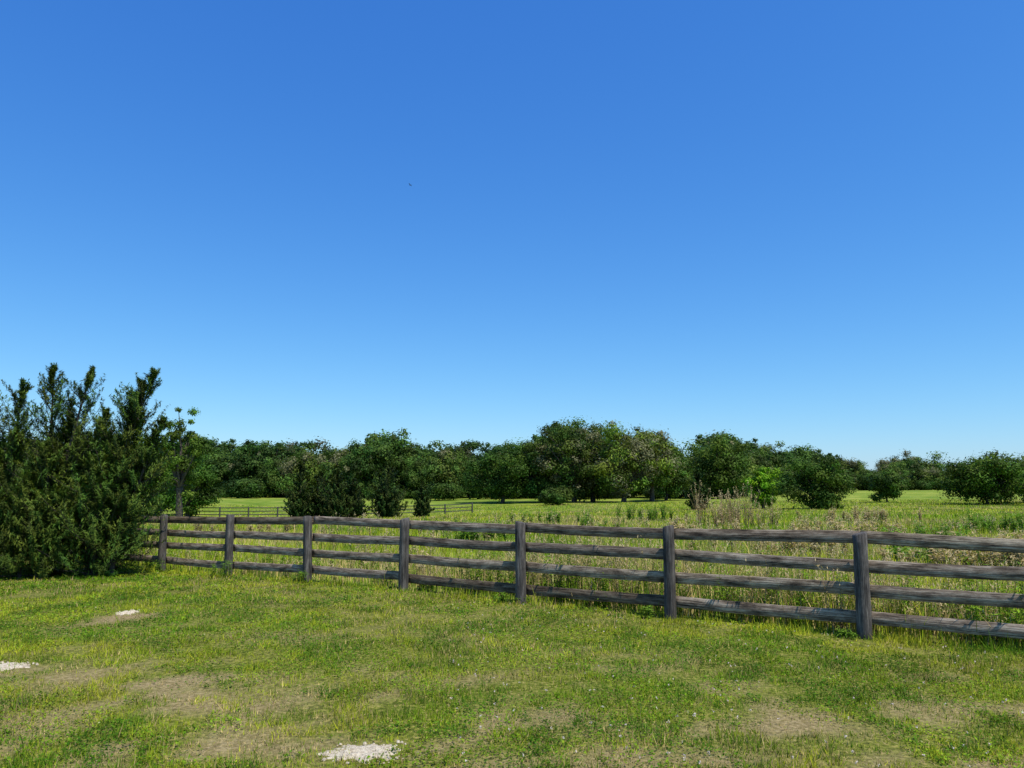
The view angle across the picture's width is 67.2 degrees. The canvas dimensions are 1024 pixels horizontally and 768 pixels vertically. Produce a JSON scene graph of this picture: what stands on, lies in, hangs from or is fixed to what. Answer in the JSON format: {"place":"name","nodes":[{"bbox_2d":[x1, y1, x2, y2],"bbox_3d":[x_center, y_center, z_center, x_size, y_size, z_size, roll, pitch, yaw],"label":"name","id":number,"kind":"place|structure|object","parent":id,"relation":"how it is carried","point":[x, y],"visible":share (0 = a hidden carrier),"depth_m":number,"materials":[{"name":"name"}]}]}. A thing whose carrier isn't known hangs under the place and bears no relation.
{"place":"outdoors","nodes":[
{"label":"outdoors","id":0,"kind":"place"},
{"bbox_2d":[0,489,1023,767],"bbox_3d":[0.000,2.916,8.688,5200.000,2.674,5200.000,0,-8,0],"label":"ground","id":1,"kind":"structure","parent":0,"point":[774,729],"depth_m":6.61,"materials":[{"name":"green plant"}]},
{"bbox_2d":[0,661,38,670],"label":"limestone patch","id":2,"kind":"object","parent":1,"relation":"on","point":[4,666],"visible":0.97,"depth_m":7.46,"materials":[{"name":"white stone"}]},
{"bbox_2d":[0,377,43,572],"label":"cedar tree","id":3,"kind":"object","parent":1,"relation":"on","point":[12,437],"visible":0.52,"depth_m":16.76,"materials":[{"name":"green plant"}]},
{"bbox_2d":[0,469,85,577],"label":"cedar tree","id":4,"kind":"object","parent":1,"relation":"on","point":[8,547],"visible":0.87,"depth_m":15.39,"materials":[{"name":"green plant"}]},
{"bbox_2d":[0,362,110,577],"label":"cedar tree","id":5,"kind":"object","parent":1,"relation":"on","point":[60,455],"visible":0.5,"depth_m":16.35,"materials":[{"name":"green plant"}]},
{"bbox_2d":[30,366,198,576],"bbox_3d":[-8.308,1.847,16.271,3.178,4.516,3.290,4,-9,-28],"label":"cedar tree","id":6,"kind":"object","parent":1,"relation":"on","point":[117,496],"visible":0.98,"depth_m":15.94,"materials":[{"name":"green plant"}]},
{"bbox_2d":[116,609,139,614],"bbox_3d":[-5.301,3.147,10.628,0.341,0.041,0.481,0,-8,0],"label":"limestone patch","id":7,"kind":"object","parent":1,"relation":"on","point":[127,612],"visible":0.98,"depth_m":10.58,"materials":[{"name":"white stone"}]},
{"bbox_2d":[126,432,183,514],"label":"oak tree","id":8,"kind":"object","parent":1,"relation":"on","point":[157,480],"visible":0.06,"depth_m":79.57,"materials":[{"name":"green plant"}]},
{"bbox_2d":[158,407,214,516],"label":"oak tree","id":9,"kind":"object","parent":1,"relation":"on","point":[184,467],"visible":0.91,"depth_m":69.22,"materials":[{"name":"green plant"}]},
{"bbox_2d":[152,449,222,516],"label":"oak tree","id":10,"kind":"object","parent":1,"relation":"on","point":[204,498],"visible":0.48,"depth_m":78.51,"materials":[{"name":"green plant"}]},
{"bbox_2d":[277,460,317,516],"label":"cedar tree","id":11,"kind":"object","parent":1,"relation":"on","point":[298,504],"visible":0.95,"depth_m":70.68,"materials":[{"name":"green plant"}]},
{"bbox_2d":[143,503,472,516],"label":"pasture fence","id":12,"kind":"object","parent":1,"relation":"on","point":[277,507],"visible":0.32,"depth_m":80.70,"materials":[{"name":"paint"}]},
{"bbox_2d":[305,471,333,516],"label":"cedar tree","id":13,"kind":"object","parent":1,"relation":"on","point":[314,503],"visible":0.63,"depth_m":71.67,"materials":[{"name":"green plant"}]},
{"bbox_2d":[312,465,357,516],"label":"cedar tree","id":14,"kind":"object","parent":1,"relation":"on","point":[335,501],"visible":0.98,"depth_m":70.67,"materials":[{"name":"green plant"}]},
{"bbox_2d":[343,478,371,517],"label":"cedar tree","id":15,"kind":"object","parent":1,"relation":"on","point":[352,493],"visible":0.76,"depth_m":71.85,"materials":[{"name":"green plant"}]},
{"bbox_2d":[317,740,408,763],"bbox_3d":[-0.983,2.402,5.029,0.645,0.037,0.424,0,-8,0],"label":"limestone patch","id":16,"kind":"object","parent":1,"relation":"on","point":[362,752],"visible":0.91,"depth_m":5.01,"materials":[{"name":"white stone"}]},
{"bbox_2d":[359,461,412,517],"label":"cedar tree","id":17,"kind":"object","parent":1,"relation":"on","point":[386,503],"visible":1,"depth_m":70.67,"materials":[{"name":"green plant"}]},
{"bbox_2d":[412,481,434,516],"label":"cedar tree","id":18,"kind":"object","parent":1,"relation":"on","point":[422,505],"visible":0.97,"depth_m":71.79,"materials":[{"name":"green plant"}]},
{"bbox_2d":[0,421,956,500],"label":"distant tree line","id":19,"kind":"object","parent":1,"relation":"on","point":[249,469],"visible":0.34,"depth_m":152.15,"materials":[{"name":"green plant"}]},
{"bbox_2d":[454,437,535,502],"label":"oak tree","id":20,"kind":"object","parent":1,"relation":"on","point":[504,472],"visible":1,"depth_m":115.30,"materials":[{"name":"green plant"}]},
{"bbox_2d":[517,434,565,502],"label":"oak tree","id":21,"kind":"object","parent":1,"relation":"on","point":[540,483],"visible":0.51,"depth_m":116.81,"materials":[{"name":"green plant"}]},
{"bbox_2d":[81,498,1023,648],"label":"pasture grass","id":22,"kind":"structure","parent":1,"relation":"on","point":[944,516],"depth_m":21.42,"materials":[{"name":"green plant"}]},
{"bbox_2d":[535,485,573,504],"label":"bush","id":23,"kind":"object","parent":1,"relation":"on","point":[557,496],"visible":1,"depth_m":103.89,"materials":[{"name":"green plant"}]},
{"bbox_2d":[530,415,613,502],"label":"oak tree","id":24,"kind":"object","parent":1,"relation":"on","point":[574,475],"visible":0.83,"depth_m":113.89,"materials":[{"name":"green plant"}]},
{"bbox_2d":[127,514,1023,639],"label":"wooden fence","id":25,"kind":"object","parent":1,"relation":"on","point":[863,616],"visible":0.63,"depth_m":10.38,"materials":[{"name":"grey wood"}]},
{"bbox_2d":[567,417,635,501],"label":"oak tree","id":26,"kind":"object","parent":1,"relation":"on","point":[583,431],"visible":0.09,"depth_m":119.00,"materials":[{"name":"green plant"}]},
{"bbox_2d":[575,419,687,501],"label":"oak tree","id":27,"kind":"object","parent":1,"relation":"on","point":[620,477],"visible":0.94,"depth_m":111.30,"materials":[{"name":"green plant"}]},
{"bbox_2d":[631,429,683,501],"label":"oak tree","id":28,"kind":"object","parent":1,"relation":"on","point":[661,479],"visible":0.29,"depth_m":116.33,"materials":[{"name":"green plant"}]},
{"bbox_2d":[654,445,692,500],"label":"oak tree","id":29,"kind":"object","parent":1,"relation":"on","point":[673,489],"visible":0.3,"depth_m":121.18,"materials":[{"name":"green plant"}]},
{"bbox_2d":[681,469,714,509],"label":"cedar tree","id":30,"kind":"object","parent":1,"relation":"on","point":[696,482],"visible":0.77,"depth_m":73.79,"materials":[{"name":"green plant"}]},
{"bbox_2d":[686,429,753,498],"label":"oak tree","id":31,"kind":"object","parent":1,"relation":"on","point":[726,465],"visible":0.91,"depth_m":129.26,"materials":[{"name":"green plant"}]},
{"bbox_2d":[688,480,781,526],"bbox_3d":[9.897,5.488,35.393,3.595,2.164,4.863,4,-9,-29],"label":"dry brush clump","id":32,"kind":"object","parent":1,"relation":"on","point":[728,514],"visible":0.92,"depth_m":35.10,"materials":[{"name":"beige plant"}]},
{"bbox_2d":[450,603,1023,766],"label":"clover flowers","id":33,"kind":"object","parent":1,"relation":"on","point":[852,751],"visible":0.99,"depth_m":6.00,"materials":[{"name":"white plant"}]},
{"bbox_2d":[741,467,783,508],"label":"young oak tree","id":34,"kind":"object","parent":1,"relation":"on","point":[759,482],"visible":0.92,"depth_m":73.85,"materials":[{"name":"green plant"}]},
{"bbox_2d":[767,453,857,509],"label":"oak tree","id":35,"kind":"object","parent":1,"relation":"on","point":[823,482],"visible":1,"depth_m":68.50,"materials":[{"name":"green plant"}]},
{"bbox_2d":[864,469,909,501],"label":"oak tree","id":36,"kind":"object","parent":1,"relation":"on","point":[886,484],"visible":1,"depth_m":93.35,"materials":[{"name":"green plant"}]},
{"bbox_2d":[932,447,1023,503],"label":"oak tree","id":37,"kind":"object","parent":1,"relation":"on","point":[995,477],"visible":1,"depth_m":77.83,"materials":[{"name":"green plant"}]},
{"bbox_2d":[1013,453,1023,502],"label":"oak tree","id":38,"kind":"object","parent":1,"relation":"on","point":[1018,458],"visible":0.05,"depth_m":83.35,"materials":[{"name":"green plant"}]},
{"bbox_2d":[0,0,1023,471],"label":"sky","id":39,"kind":"structure","parent":0,"point":[793,222],"materials":[{"name":"blue"}]}
]}

